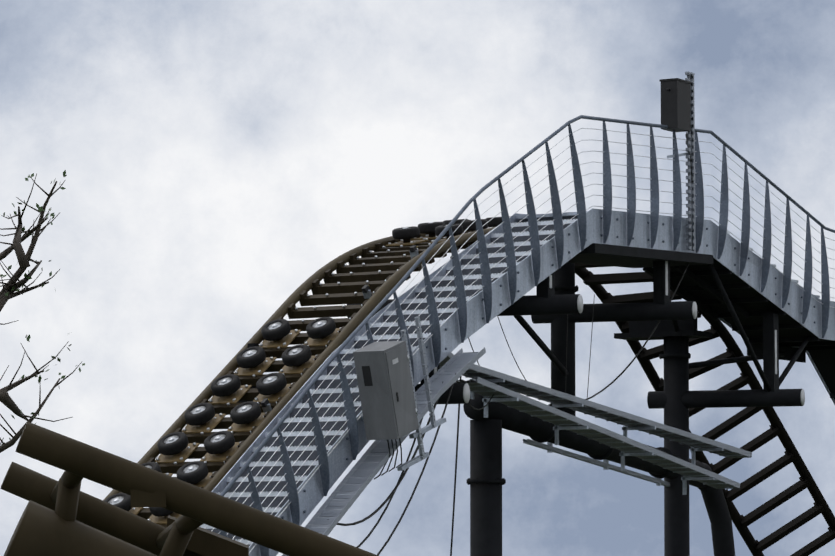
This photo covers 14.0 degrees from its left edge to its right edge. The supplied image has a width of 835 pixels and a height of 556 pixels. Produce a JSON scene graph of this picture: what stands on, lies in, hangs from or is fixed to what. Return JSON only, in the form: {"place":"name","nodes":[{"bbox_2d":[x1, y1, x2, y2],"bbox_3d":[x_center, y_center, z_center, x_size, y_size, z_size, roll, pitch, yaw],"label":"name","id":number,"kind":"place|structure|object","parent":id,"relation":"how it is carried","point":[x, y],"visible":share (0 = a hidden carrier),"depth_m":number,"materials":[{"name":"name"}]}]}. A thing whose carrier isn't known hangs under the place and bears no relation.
{"place":"outdoors","nodes":[
{"label":"outdoors","id":0,"kind":"place"},
{"bbox_2d":[0,0,834,555],"label":"sky","id":1,"kind":"structure","parent":0,"point":[216,156],"materials":[{"name":"white"}]},
{"label":"ground","id":2,"kind":"structure","parent":0,"visible":0},
{"bbox_2d":[0,170,84,452],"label":"tree","id":3,"kind":"object","parent":2,"relation":"on","point":[11,286],"visible":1,"depth_m":23.46,"materials":[{"name":"brown plant"}]},
{"bbox_2d":[230,256,804,555],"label":"support columns","id":4,"kind":"structure","parent":2,"relation":"on","point":[555,300],"depth_m":44.04,"materials":[{"name":"black metal"}]},
{"bbox_2d":[103,227,834,555],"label":"coaster track","id":5,"kind":"structure","parent":4,"relation":"on","point":[369,279],"depth_m":41.14,"materials":[{"name":"brown metal"}]},
{"bbox_2d":[104,216,509,523],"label":"tires","id":6,"kind":"object","parent":5,"relation":"on","point":[220,446],"visible":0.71,"depth_m":38.22,"materials":[{"name":"rubber"}]},
{"bbox_2d":[327,263,688,555],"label":"hanging cables","id":7,"kind":"object","parent":4,"relation":"hanging from","point":[392,493],"visible":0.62,"depth_m":38.09,"materials":[{"name":"black rubber"}]},
{"bbox_2d":[282,347,751,555],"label":"cable trays","id":8,"kind":"object","parent":4,"relation":"attached to","point":[459,364],"visible":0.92,"depth_m":41.83,"materials":[{"name":"grey metal"}]},
{"bbox_2d":[200,208,834,555],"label":"catwalk stairs","id":9,"kind":"structure","parent":4,"relation":"on","point":[615,250],"depth_m":39.79,"materials":[{"name":"grey metal"}]},
{"bbox_2d":[352,316,446,479],"bbox_3d":[-0.240,1.307,37.061,0.577,1.773,1.372,-3,-6,31],"label":"electrical cabinet","id":10,"kind":"object","parent":9,"relation":"attached to","point":[386,387],"visible":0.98,"depth_m":36.63,"materials":[{"name":"grey metal"}]},
{"bbox_2d":[199,115,834,555],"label":"catwalk railing","id":11,"kind":"object","parent":9,"relation":"attached to","point":[461,299],"visible":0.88,"depth_m":40.86,"materials":[{"name":"grey metal"}]},
{"bbox_2d":[659,72,695,250],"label":"loudspeaker box","id":12,"kind":"object","parent":9,"relation":"attached to","point":[677,106],"visible":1,"depth_m":43.78,"materials":[{"name":"grey"}]},
{"bbox_2d":[514,258,834,399],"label":"walkway support bracing","id":13,"kind":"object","parent":4,"relation":"on","point":[716,290],"depth_m":46.53,"materials":[{"name":"black metal"}]},
{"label":"viewing hill","id":14,"kind":"structure","parent":0,"visible":0},
{"bbox_2d":[0,421,377,555],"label":"track","id":15,"kind":"structure","parent":14,"relation":"on","point":[64,515],"depth_m":12.00,"materials":[{"name":"metal"}]}
]}

